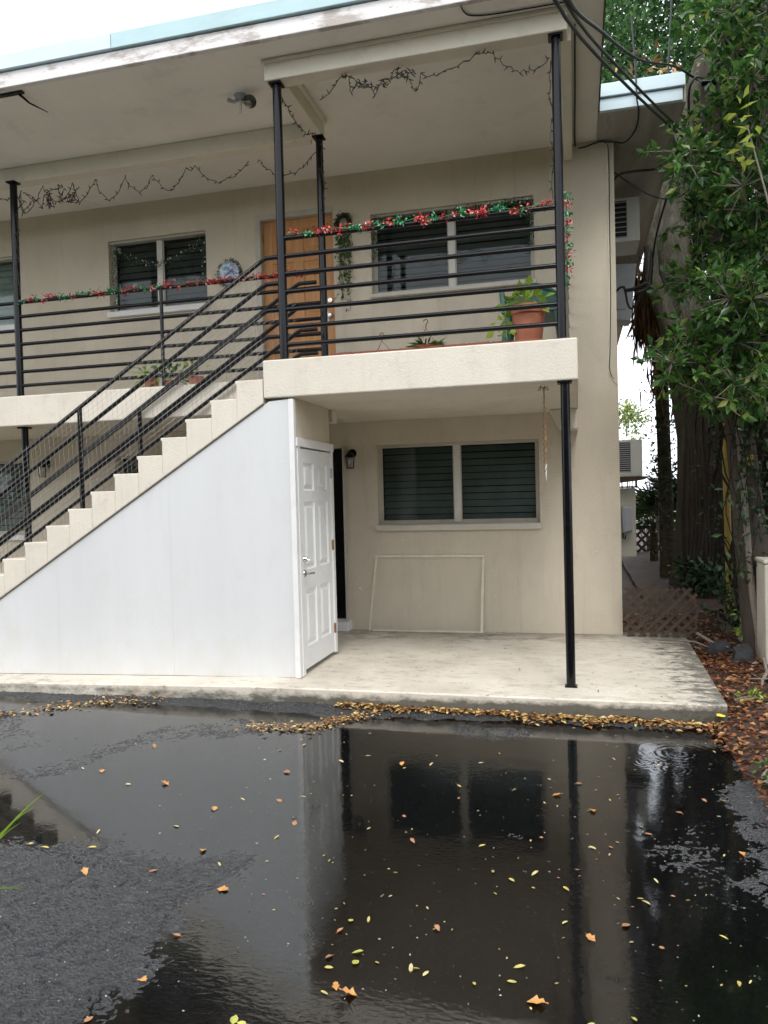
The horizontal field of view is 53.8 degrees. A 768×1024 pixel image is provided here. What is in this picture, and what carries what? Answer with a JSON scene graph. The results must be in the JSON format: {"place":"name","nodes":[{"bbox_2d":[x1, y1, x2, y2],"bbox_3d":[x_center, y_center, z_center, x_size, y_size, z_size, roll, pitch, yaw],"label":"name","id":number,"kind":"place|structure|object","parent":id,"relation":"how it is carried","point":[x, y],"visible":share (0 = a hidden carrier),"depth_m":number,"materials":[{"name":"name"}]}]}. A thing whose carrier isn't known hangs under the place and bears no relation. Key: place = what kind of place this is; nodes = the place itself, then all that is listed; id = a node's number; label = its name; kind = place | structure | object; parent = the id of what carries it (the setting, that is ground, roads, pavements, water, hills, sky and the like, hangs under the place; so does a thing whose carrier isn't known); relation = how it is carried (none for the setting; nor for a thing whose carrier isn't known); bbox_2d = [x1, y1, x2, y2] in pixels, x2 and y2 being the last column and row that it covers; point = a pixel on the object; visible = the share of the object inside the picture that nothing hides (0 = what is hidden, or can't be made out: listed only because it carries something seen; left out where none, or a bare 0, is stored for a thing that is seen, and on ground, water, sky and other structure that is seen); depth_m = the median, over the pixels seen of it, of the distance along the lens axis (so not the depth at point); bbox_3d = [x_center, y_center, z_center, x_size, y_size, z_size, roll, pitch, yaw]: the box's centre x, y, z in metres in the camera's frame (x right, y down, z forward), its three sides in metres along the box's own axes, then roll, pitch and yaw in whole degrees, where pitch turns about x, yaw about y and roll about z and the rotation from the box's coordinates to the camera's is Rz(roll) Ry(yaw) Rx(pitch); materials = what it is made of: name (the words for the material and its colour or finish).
{"place":"outdoors","nodes":[
{"label":"outdoors","id":0,"kind":"place"},
{"bbox_2d":[0,0,709,492],"label":"sky","id":1,"kind":"structure","parent":0,"point":[24,24],"materials":[{"name":"white"}]},
{"bbox_2d":[0,629,727,723],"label":"pavement","id":2,"kind":"structure","parent":0,"point":[671,676],"depth_m":6.70,"materials":[{"name":"beige concrete"}]},
{"bbox_2d":[17,427,31,541],"bbox_3d":[-4.064,0.317,8.660,0.115,2.568,0.110,-1,1,14],"label":"support post","id":3,"kind":"object","parent":2,"relation":"on","point":[25,438],"visible":0.45,"depth_m":8.62,"materials":[{"name":"black metal"}]},
{"bbox_2d":[0,379,271,599],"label":"staircase","id":4,"kind":"structure","parent":2,"relation":"on","point":[227,415],"depth_m":7.05,"materials":[{"name":"beige concrete"}]},
{"bbox_2d":[0,255,278,563],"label":"stair railing","id":5,"kind":"object","parent":4,"relation":"on","point":[80,452],"visible":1,"depth_m":7.11,"materials":[{"name":"black metal"}]},
{"bbox_2d":[0,280,318,571],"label":"stair railing","id":6,"kind":"object","parent":4,"relation":"on","point":[180,399],"visible":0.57,"depth_m":7.99,"materials":[{"name":"black metal"}]},
{"bbox_2d":[0,398,337,677],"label":"storage closet","id":7,"kind":"object","parent":2,"relation":"on","point":[217,557],"visible":1,"depth_m":6.99,"materials":[{"name":"white paint"}]},
{"bbox_2d":[300,448,336,669],"bbox_3d":[-0.615,0.417,7.222,0.108,2.000,0.899,-1,1,14],"label":"door","id":8,"kind":"structure","parent":7,"relation":"in","point":[316,472],"depth_m":7.21,"materials":[{"name":"white paint"}]},
{"bbox_2d":[369,555,484,632],"bbox_3d":[0.489,0.952,8.861,1.383,0.893,0.098,-1,1,14],"label":"screen frame","id":9,"kind":"object","parent":2,"relation":"on","point":[411,556],"visible":1,"depth_m":8.84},
{"bbox_2d":[557,380,576,687],"bbox_3d":[1.496,0.185,6.168,0.115,2.488,0.110,-1,1,14],"label":"support post","id":10,"kind":"object","parent":2,"relation":"on","point":[568,533],"visible":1,"depth_m":6.14,"materials":[{"name":"black metal"}]},
{"bbox_2d":[623,587,698,639],"bbox_3d":[2.982,1.096,8.179,0.770,0.575,0.021,-1,1,14],"label":"lattice fence","id":11,"kind":"object","parent":2,"relation":"on","point":[663,612],"visible":0.9,"depth_m":8.17,"materials":[{"name":"wood"}]},
{"bbox_2d":[0,691,767,1023],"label":"parking lot","id":12,"kind":"structure","parent":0,"point":[114,919],"depth_m":3.57,"materials":[{"name":"asphalt"}]},
{"bbox_2d":[0,791,43,890],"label":"grass clump","id":13,"kind":"object","parent":12,"relation":"on","point":[7,827],"visible":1,"depth_m":2.68,"materials":[{"name":"green plant"}]},
{"bbox_2d":[0,693,163,716],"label":"leaf litter","id":14,"kind":"object","parent":12,"relation":"on","point":[68,703],"visible":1,"depth_m":6.58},
{"bbox_2d":[235,708,385,733],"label":"leaf litter","id":15,"kind":"object","parent":12,"relation":"on","point":[319,723],"visible":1,"depth_m":5.84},
{"bbox_2d":[0,703,766,1020],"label":"debris","id":16,"kind":"object","parent":12,"relation":"on","point":[381,895],"visible":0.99,"depth_m":3.36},
{"bbox_2d":[334,701,725,731],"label":"leaf litter","id":17,"kind":"object","parent":12,"relation":"on","point":[516,714],"visible":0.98,"depth_m":5.82,"materials":[{"name":"plant"}]},
{"bbox_2d":[621,561,665,632],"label":"path","id":18,"kind":"structure","parent":0,"point":[628,582],"depth_m":12.08,"materials":[{"name":"grey concrete"}]},
{"bbox_2d":[621,529,767,804],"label":"soil","id":19,"kind":"structure","parent":0,"point":[642,569],"depth_m":7.41,"materials":[{"name":"brown soil"}]},
{"bbox_2d":[618,398,650,485],"bbox_3d":[7.836,-1.347,24.350,1.466,4.768,1.838,-1,1,14],"label":"lime tree","id":20,"kind":"object","parent":19,"relation":"on","point":[629,418],"visible":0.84,"depth_m":24.03,"materials":[{"name":"green plant"}]},
{"bbox_2d":[636,514,674,551],"bbox_3d":[6.483,0.560,18.504,1.242,1.092,0.021,-1,1,14],"label":"lattice fence","id":21,"kind":"object","parent":19,"relation":"on","point":[643,540],"visible":0.11,"depth_m":18.53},
{"bbox_2d":[635,480,676,560],"bbox_3d":[5.992,0.244,16.615,1.577,1.983,2.104,-1,1,14],"label":"fan palm","id":22,"kind":"object","parent":19,"relation":"on","point":[653,538],"visible":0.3,"depth_m":16.53,"materials":[{"name":"green plant"}]},
{"bbox_2d":[635,472,676,512],"bbox_3d":[6.296,0.147,15.770,2.218,2.194,2.140,-1,1,14],"label":"fan palm","id":23,"kind":"object","parent":19,"relation":"on","point":[650,499],"visible":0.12,"depth_m":15.62,"materials":[{"name":"green plant"}]},
{"bbox_2d":[643,455,676,541],"bbox_3d":[5.742,0.025,15.461,0.896,2.488,0.670,-1,1,14],"label":"tall shrub","id":24,"kind":"object","parent":19,"relation":"on","point":[656,487],"visible":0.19,"depth_m":15.49,"materials":[{"name":"green plant"}]},
{"bbox_2d":[625,158,709,577],"bbox_3d":[5.018,-2.448,13.512,3.324,8.382,3.183,-2,1,-25],"label":"cabbage palm","id":25,"kind":"object","parent":19,"relation":"on","point":[644,321],"visible":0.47,"depth_m":13.63,"materials":[{"name":"brown plant"}]},
{"bbox_2d":[601,0,767,591],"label":"old tree","id":26,"kind":"object","parent":19,"relation":"on","point":[693,538],"visible":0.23,"depth_m":11.98,"materials":[{"name":"grey plant"}]},
{"bbox_2d":[620,174,754,493],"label":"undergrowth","id":27,"kind":"object","parent":19,"relation":"on","point":[703,216],"depth_m":13.68,"materials":[{"name":"green plant"}]},
{"bbox_2d":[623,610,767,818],"bbox_3d":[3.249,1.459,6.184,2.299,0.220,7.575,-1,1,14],"label":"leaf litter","id":28,"kind":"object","parent":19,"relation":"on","point":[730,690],"visible":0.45,"depth_m":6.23,"materials":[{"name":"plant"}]},
{"bbox_2d":[630,0,767,450],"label":"broadleaf tree","id":29,"kind":"object","parent":19,"relation":"on","point":[736,37],"visible":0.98,"depth_m":6.53,"materials":[{"name":"green plant"}]},
{"bbox_2d":[667,552,736,597],"bbox_3d":[4.972,1.045,11.415,1.365,0.839,1.969,-1,1,14],"label":"foliage","id":30,"kind":"object","parent":19,"relation":"on","point":[708,575],"visible":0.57,"depth_m":11.44,"materials":[{"name":"green plant"}]},
{"bbox_2d":[704,640,731,655],"bbox_3d":[3.385,1.391,7.678,0.252,0.166,0.197,-1,1,37],"label":"rock","id":31,"kind":"object","parent":19,"relation":"on","point":[717,647],"visible":0.81,"depth_m":7.63,"materials":[{"name":"grey stone"}]},
{"bbox_2d":[700,569,741,633],"bbox_3d":[3.954,1.025,8.536,0.655,0.808,0.799,-2,1,-16],"label":"glossy shrub","id":32,"kind":"object","parent":19,"relation":"on","point":[732,619],"visible":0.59,"depth_m":8.49,"materials":[{"name":"green plant"}]},
{"bbox_2d":[722,423,733,618],"bbox_3d":[4.037,-1.116,9.089,0.108,4.902,0.481,0,2,42],"label":"guy wire","id":33,"kind":"object","parent":19,"relation":"on","point":[727,534],"visible":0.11,"depth_m":9.22,"materials":[{"name":"yellow plastic"}]},
{"bbox_2d":[699,59,767,657],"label":"trunk","id":34,"kind":"object","parent":19,"relation":"on","point":[747,592],"visible":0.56,"depth_m":7.31,"materials":[{"name":"brown wood"}]},
{"bbox_2d":[552,0,683,137],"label":"cable","id":35,"kind":"object","parent":34,"relation":"attached to","point":[592,50],"visible":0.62,"depth_m":4.92,"materials":[{"name":"black rubber"}]},
{"bbox_2d":[563,0,685,134],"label":"cable","id":36,"kind":"object","parent":34,"relation":"attached to","point":[602,50],"visible":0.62,"depth_m":4.98,"materials":[{"name":"black rubber"}]},
{"bbox_2d":[567,0,701,83],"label":"cable","id":37,"kind":"object","parent":34,"relation":"attached to","point":[578,13],"visible":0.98,"depth_m":5.16,"materials":[{"name":"black rubber"}]},
{"bbox_2d":[645,75,705,293],"bbox_3d":[3.126,-3.428,8.313,0.165,1.624,2.007,-1,1,4],"label":"cable","id":38,"kind":"object","parent":34,"relation":"attached to","point":[688,108],"visible":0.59,"depth_m":8.54,"materials":[{"name":"black rubber"}]},
{"bbox_2d":[731,609,742,643],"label":"pale weed","id":39,"kind":"object","parent":19,"relation":"on","point":[740,636],"visible":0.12,"depth_m":7.94,"materials":[{"name":"green plant"}]},
{"bbox_2d":[730,643,754,663],"bbox_3d":[3.398,1.385,7.164,0.202,0.290,0.196,-1,1,14],"label":"rock","id":40,"kind":"object","parent":19,"relation":"on","point":[742,653],"visible":0.58,"depth_m":7.12,"materials":[{"name":"grey stone"}]},
{"bbox_2d":[723,84,767,202],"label":"branch","id":41,"kind":"object","parent":19,"relation":"on","point":[729,116],"visible":1,"depth_m":5.09,"materials":[{"name":"green plant"}]},
{"bbox_2d":[734,687,767,702],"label":"green weed","id":42,"kind":"object","parent":19,"relation":"on","point":[739,699],"visible":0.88,"depth_m":5.91,"materials":[{"name":"green plant"}]},
{"bbox_2d":[746,189,767,529],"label":"dark tree","id":43,"kind":"object","parent":19,"relation":"on","point":[759,450],"visible":0.05,"depth_m":8.60,"materials":[{"name":"green plant"}]},
{"bbox_2d":[689,382,767,634],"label":"climbing vine","id":44,"kind":"object","parent":43,"relation":"attached to","point":[743,512],"visible":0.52,"depth_m":7.19,"materials":[{"name":"green plant"}]},
{"bbox_2d":[753,757,767,788],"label":"edge weed","id":45,"kind":"object","parent":19,"relation":"on","point":[764,777],"visible":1,"depth_m":4.43,"materials":[{"name":"green plant"}]},
{"bbox_2d":[755,557,767,666],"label":"pedestal box","id":46,"kind":"object","parent":19,"relation":"on","point":[762,600],"visible":0.78,"depth_m":6.99,"materials":[{"name":"beige paint"}]},
{"bbox_2d":[761,657,767,687],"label":"fallen twig","id":47,"kind":"object","parent":19,"relation":"on","point":[765,669],"visible":0.98,"depth_m":6.63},
{"label":"puddle","id":48,"kind":"structure","parent":0,"visible":0},
{"bbox_2d":[527,995,548,1003],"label":"fallen leaf","id":49,"kind":"object","parent":48,"relation":"on","point":[536,1000],"visible":1,"depth_m":2.60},
{"label":"ground","id":50,"kind":"structure","parent":0,"visible":0},
{"bbox_2d":[0,0,685,634],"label":"apartment building","id":51,"kind":"structure","parent":50,"relation":"on","point":[446,444],"depth_m":8.51,"materials":[{"name":"paint"}]},
{"bbox_2d":[0,257,13,330],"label":"window","id":52,"kind":"structure","parent":51,"relation":"in","point":[6,277],"depth_m":10.44,"materials":[{"name":"glass"}]},
{"bbox_2d":[0,460,24,539],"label":"window","id":53,"kind":"structure","parent":51,"relation":"in","point":[17,465],"depth_m":10.50,"materials":[{"name":"glass"}]},
{"bbox_2d":[5,180,24,395],"bbox_3d":[-4.176,-2.521,8.613,0.115,2.438,0.110,-1,1,14],"label":"support post","id":54,"kind":"object","parent":51,"relation":"on","point":[13,184],"visible":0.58,"depth_m":8.58,"materials":[{"name":"black metal"}]},
{"bbox_2d":[16,184,78,215],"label":"string lights","id":55,"kind":"object","parent":54,"relation":"hanging from","point":[60,197],"visible":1,"depth_m":8.46},
{"bbox_2d":[0,90,47,112],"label":"hanger rod","id":56,"kind":"object","parent":51,"relation":"attached to","point":[13,93],"visible":1,"depth_m":7.06,"materials":[{"name":"black metal"}]},
{"bbox_2d":[38,460,50,476],"bbox_3d":[-4.528,-0.581,10.061,0.132,0.240,0.164,-1,1,14],"label":"wall lantern","id":57,"kind":"object","parent":51,"relation":"attached to","point":[47,463],"depth_m":10.03,"materials":[{"name":"black metal"}]},
{"bbox_2d":[0,161,248,213],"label":"string lights","id":58,"kind":"object","parent":51,"relation":"hanging from","point":[220,182],"visible":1,"depth_m":8.25},
{"bbox_2d":[116,455,155,473],"bbox_3d":[-2.798,-0.240,9.836,1.390,1.010,0.171,-1,1,14],"label":"window","id":59,"kind":"structure","parent":51,"relation":"in","point":[134,462],"depth_m":10.00,"materials":[{"name":"glass"}]},
{"bbox_2d":[128,359,174,387],"bbox_3d":[-2.576,-1.504,8.353,0.584,0.387,0.394,-2,1,-24],"label":"potted plant","id":60,"kind":"object","parent":51,"relation":"on","point":[151,381],"visible":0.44,"depth_m":8.30,"materials":[{"name":"green plant"}]},
{"bbox_2d":[107,231,208,317],"bbox_3d":[-2.879,-3.028,9.739,1.420,0.990,0.258,-1,1,14],"label":"window","id":61,"kind":"structure","parent":51,"relation":"in","point":[160,253],"depth_m":9.79,"materials":[{"name":"glass"}]},
{"bbox_2d":[110,235,206,310],"bbox_3d":[-2.877,-3.058,9.698,1.469,0.882,0.127,-1,1,14],"label":"green garland","id":62,"kind":"object","parent":51,"relation":"attached to","point":[149,263],"visible":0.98,"depth_m":9.72,"materials":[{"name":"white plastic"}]},
{"bbox_2d":[0,273,320,388],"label":"walkway railing","id":63,"kind":"object","parent":51,"relation":"on","point":[161,317],"visible":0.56,"depth_m":8.23,"materials":[{"name":"black metal"}]},
{"bbox_2d":[18,269,314,305],"bbox_3d":[-2.421,-2.427,8.150,3.545,0.152,0.131,-1,1,14],"label":"tinsel garland","id":64,"kind":"object","parent":63,"relation":"attached to","point":[154,288],"visible":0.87,"depth_m":8.17},
{"bbox_2d":[144,363,188,386],"bbox_3d":[-2.320,-1.475,8.309,0.505,0.362,0.451,-1,1,14],"label":"potted plant","id":65,"kind":"object","parent":51,"relation":"on","point":[166,372],"visible":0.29,"depth_m":8.27,"materials":[{"name":"green plant"}]},
{"bbox_2d":[178,361,209,383],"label":"potted plant","id":66,"kind":"object","parent":51,"relation":"on","point":[195,381],"visible":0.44,"depth_m":8.15,"materials":[{"name":"green plant"}]},
{"bbox_2d":[215,257,242,286],"bbox_3d":[-1.929,-2.964,9.404,0.394,0.400,0.069,-1,1,14],"label":"wall plaque","id":67,"kind":"object","parent":51,"relation":"attached to","point":[226,268],"depth_m":9.39,"materials":[{"name":"blue ceramic"}]},
{"bbox_2d":[227,92,255,113],"bbox_3d":[-1.339,-3.869,7.174,0.300,0.180,0.144,-1,1,33],"label":"flood light","id":68,"kind":"object","parent":51,"relation":"attached to","point":[245,99],"visible":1,"depth_m":7.15,"materials":[{"name":"grey metal"}]},
{"bbox_2d":[268,80,288,359],"bbox_3d":[-0.919,-2.564,6.715,0.115,2.435,0.110,-1,1,14],"label":"support post","id":69,"kind":"object","parent":51,"relation":"on","point":[276,86],"visible":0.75,"depth_m":6.68,"materials":[{"name":"black metal"}]},
{"bbox_2d":[254,206,335,378],"bbox_3d":[-1.064,-2.522,9.269,1.000,2.255,0.135,-1,1,14],"label":"door","id":70,"kind":"structure","parent":51,"relation":"in","point":[265,225],"depth_m":9.28,"materials":[{"name":"orange wood"}]},
{"bbox_2d":[312,134,328,355],"bbox_3d":[-0.629,-2.590,7.709,0.115,2.431,0.110,-1,1,14],"label":"support post","id":71,"kind":"object","parent":51,"relation":"on","point":[319,139],"visible":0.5,"depth_m":7.68,"materials":[{"name":"black metal"}]},
{"bbox_2d":[318,143,327,212],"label":"string lights","id":72,"kind":"object","parent":71,"relation":"attached to","point":[322,176],"visible":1,"depth_m":7.64},
{"bbox_2d":[313,446,351,631],"bbox_3d":[-0.922,0.323,9.223,1.045,2.208,0.260,-1,1,14],"label":"door","id":73,"kind":"structure","parent":51,"relation":"in","point":[339,462],"depth_m":9.21,"materials":[{"name":"black metal"}]},
{"bbox_2d":[332,211,354,311],"bbox_3d":[-0.484,-2.979,9.017,0.276,1.199,0.146,-1,1,14],"label":"hanging vine","id":74,"kind":"object","parent":51,"relation":"hanging from","point":[346,216],"visible":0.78,"depth_m":9.02,"materials":[{"name":"green plant"}]},
{"bbox_2d":[345,449,356,468],"bbox_3d":[-0.400,-0.635,9.009,0.132,0.240,0.164,-1,1,14],"label":"wall lantern","id":75,"kind":"object","parent":51,"relation":"attached to","point":[351,453],"depth_m":8.98,"materials":[{"name":"black metal"}]},
{"bbox_2d":[349,67,415,97],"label":"string lights","id":76,"kind":"object","parent":51,"relation":"hanging from","point":[377,88],"visible":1,"depth_m":6.48},
{"bbox_2d":[404,319,444,348],"bbox_3d":[0.365,-1.541,6.682,0.397,0.323,0.344,-2,1,-8],"label":"potted plant","id":77,"kind":"object","parent":51,"relation":"on","point":[418,344],"visible":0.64,"depth_m":6.61,"materials":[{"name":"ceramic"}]},
{"bbox_2d":[319,48,548,100],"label":"string lights","id":78,"kind":"object","parent":51,"relation":"hanging from","point":[415,90],"visible":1,"depth_m":6.38},
{"bbox_2d":[369,196,536,261],"bbox_3d":[0.781,-3.238,8.757,2.083,0.689,0.155,-1,1,14],"label":"green garland","id":79,"kind":"object","parent":51,"relation":"attached to","point":[475,206],"visible":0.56,"depth_m":8.68,"materials":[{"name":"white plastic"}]},
{"bbox_2d":[370,196,536,298],"bbox_3d":[0.787,-3.043,8.806,1.925,0.990,0.257,-1,1,14],"label":"window","id":80,"kind":"structure","parent":51,"relation":"in","point":[452,266],"depth_m":8.85,"materials":[{"name":"glass"}]},
{"bbox_2d":[376,439,541,530],"bbox_3d":[0.857,-0.304,8.861,1.925,1.020,0.257,-1,1,14],"label":"window","id":81,"kind":"structure","parent":51,"relation":"in","point":[439,518],"depth_m":8.91,"materials":[{"name":"glass"}]},
{"bbox_2d":[460,2,563,16],"bbox_3d":[1.000,-3.973,6.004,0.820,0.042,0.176,-1,1,-2],"label":"cable","id":82,"kind":"object","parent":51,"relation":"attached to","point":[508,11],"visible":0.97,"depth_m":6.02,"materials":[{"name":"black rubber"}]},
{"bbox_2d":[486,274,555,341],"bbox_3d":[1.157,-1.685,6.406,0.592,0.583,0.502,-1,1,14],"label":"potted plant","id":83,"kind":"object","parent":51,"relation":"on","point":[528,316],"visible":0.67,"depth_m":6.30,"materials":[{"name":"green plant"}]},
{"bbox_2d":[499,283,556,340],"bbox_3d":[1.404,-1.810,7.110,0.608,0.802,0.594,-1,1,14],"label":"plastic chair","id":84,"kind":"object","parent":51,"relation":"on","point":[551,316],"visible":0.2,"depth_m":7.24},
{"bbox_2d":[538,386,548,479],"bbox_3d":[1.333,-0.657,6.300,0.092,0.795,0.043,-1,1,14],"label":"wind chime","id":85,"kind":"object","parent":51,"relation":"hanging from","point":[545,465],"visible":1,"depth_m":6.30,"materials":[{"name":"gold metal"}]},
{"bbox_2d":[548,31,567,338],"bbox_3d":[1.409,-2.612,6.122,0.115,2.435,0.110,-1,1,14],"label":"support post","id":86,"kind":"object","parent":51,"relation":"on","point":[555,39],"visible":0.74,"depth_m":6.09,"materials":[{"name":"black metal"}]},
{"bbox_2d":[284,204,556,346],"bbox_3d":[0.265,-1.977,6.430,2.335,0.978,0.042,-1,1,14],"label":"balcony railing","id":87,"kind":"object","parent":86,"relation":"attached to","point":[434,277],"visible":1,"depth_m":6.40,"materials":[{"name":"black metal"}]},
{"bbox_2d":[286,197,552,237],"bbox_3d":[0.243,-2.461,6.397,2.313,0.163,0.144,-1,1,14],"label":"tinsel garland","id":88,"kind":"object","parent":87,"relation":"attached to","point":[462,211],"visible":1,"depth_m":6.35},
{"bbox_2d":[546,61,553,198],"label":"string lights","id":89,"kind":"object","parent":86,"relation":"hanging from","point":[549,72],"visible":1,"depth_m":6.13},
{"bbox_2d":[563,191,576,288],"bbox_3d":[1.488,-2.211,6.156,0.139,0.788,0.125,-1,1,-2],"label":"tinsel garland","id":90,"kind":"object","parent":86,"relation":"attached to","point":[567,221],"visible":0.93,"depth_m":6.15},
{"bbox_2d":[564,232,569,337],"bbox_3d":[1.746,-2.031,7.298,0.039,0.977,2.335,-1,1,15],"label":"side railing","id":91,"kind":"object","parent":51,"relation":"attached to","point":[567,314],"visible":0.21,"depth_m":7.47,"materials":[{"name":"black metal"}]},
{"bbox_2d":[574,18,638,148],"bbox_3d":[2.136,-4.412,7.226,0.648,0.938,2.280,-1,1,14],"label":"cable","id":92,"kind":"object","parent":51,"relation":"attached to","point":[629,138],"visible":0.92,"depth_m":7.50,"materials":[{"name":"black rubber"}]},
{"bbox_2d":[604,142,612,377],"bbox_3d":[2.440,-2.756,8.311,0.114,2.615,0.008,-1,1,14],"label":"cable","id":93,"kind":"object","parent":51,"relation":"attached to","point":[610,261],"visible":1,"depth_m":8.30,"materials":[{"name":"black rubber"}]},
{"bbox_2d":[602,142,617,384],"bbox_3d":[2.457,-2.726,8.305,0.167,2.660,0.011,-1,1,14],"label":"cable","id":94,"kind":"object","parent":51,"relation":"attached to","point":[609,264],"visible":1,"depth_m":8.30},
{"bbox_2d":[616,263,635,325],"bbox_3d":[3.114,-2.829,9.882,0.333,0.739,0.372,-1,1,14],"label":"meter cabinet","id":95,"kind":"object","parent":51,"relation":"attached to","point":[625,275],"visible":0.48,"depth_m":9.71,"materials":[{"name":"grey metal"}]},
{"bbox_2d":[614,196,639,255],"bbox_3d":[3.077,-3.660,9.752,0.359,0.540,0.600,-1,1,14],"label":"window air conditioner","id":96,"kind":"object","parent":51,"relation":"attached to","point":[627,228],"depth_m":9.47,"materials":[{"name":"plastic"}]},
{"bbox_2d":[620,488,636,556],"bbox_3d":[3.093,0.121,9.719,0.256,0.852,0.670,-1,1,14],"label":"utility cabinet","id":97,"kind":"object","parent":51,"relation":"attached to","point":[628,499],"visible":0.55,"depth_m":9.41,"materials":[{"name":"beige paint"}]},
{"bbox_2d":[621,507,631,539],"bbox_3d":[3.001,0.137,9.356,0.122,0.410,0.104,-1,1,14],"label":"electrical box","id":98,"kind":"object","parent":97,"relation":"attached to","point":[626,520],"visible":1,"depth_m":9.31,"materials":[{"name":"grey metal"}]},
{"bbox_2d":[624,508,631,531],"bbox_3d":[3.000,0.095,9.307,0.092,0.294,0.011,-1,1,14],"label":"door","id":99,"kind":"structure","parent":98,"relation":"in","point":[627,511],"depth_m":9.30,"materials":[{"name":"grey metal"}]},
{"bbox_2d":[619,439,642,476],"bbox_3d":[3.087,-0.671,9.622,0.324,0.450,0.600,-1,1,14],"label":"window air conditioner","id":100,"kind":"object","parent":51,"relation":"attached to","point":[630,457],"depth_m":9.33,"materials":[{"name":"white plastic"}]},
{"bbox_2d":[620,476,647,487],"bbox_3d":[3.118,-0.375,9.607,0.379,0.137,0.730,-1,1,14],"label":"wall shelf","id":101,"kind":"object","parent":51,"relation":"attached to","point":[630,479],"depth_m":9.27,"materials":[{"name":"metal"}]},
{"bbox_2d":[616,250,652,309],"bbox_3d":[2.994,-2.775,8.999,0.524,0.739,0.183,-2,1,-9],"label":"cable","id":102,"kind":"object","parent":51,"relation":"attached to","point":[641,294],"visible":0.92,"depth_m":8.99,"materials":[{"name":"black rubber"}]},
{"bbox_2d":[624,282,650,293],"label":"cable","id":103,"kind":"object","parent":102,"relation":"attached to","point":[637,291],"visible":0.97,"depth_m":8.94,"materials":[{"name":"black rubber"}]},
{"bbox_2d":[614,161,666,180],"bbox_3d":[2.886,-3.851,8.529,0.822,0.371,0.088,-2,1,-24],"label":"cable","id":104,"kind":"object","parent":51,"relation":"attached to","point":[633,171],"visible":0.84,"depth_m":8.54,"materials":[{"name":"black rubber"}]},
{"bbox_2d":[614,172,689,199],"bbox_3d":[2.992,-3.538,8.034,0.303,0.414,1.057,-2,2,-42],"label":"cable","id":105,"kind":"object","parent":51,"relation":"attached to","point":[644,191],"visible":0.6,"depth_m":8.31,"materials":[{"name":"black rubber"}]},
{"bbox_2d":[667,0,672,73],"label":"cable","id":106,"kind":"object","parent":51,"relation":"attached to","point":[670,37],"visible":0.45,"depth_m":8.34,"materials":[{"name":"black rubber"}]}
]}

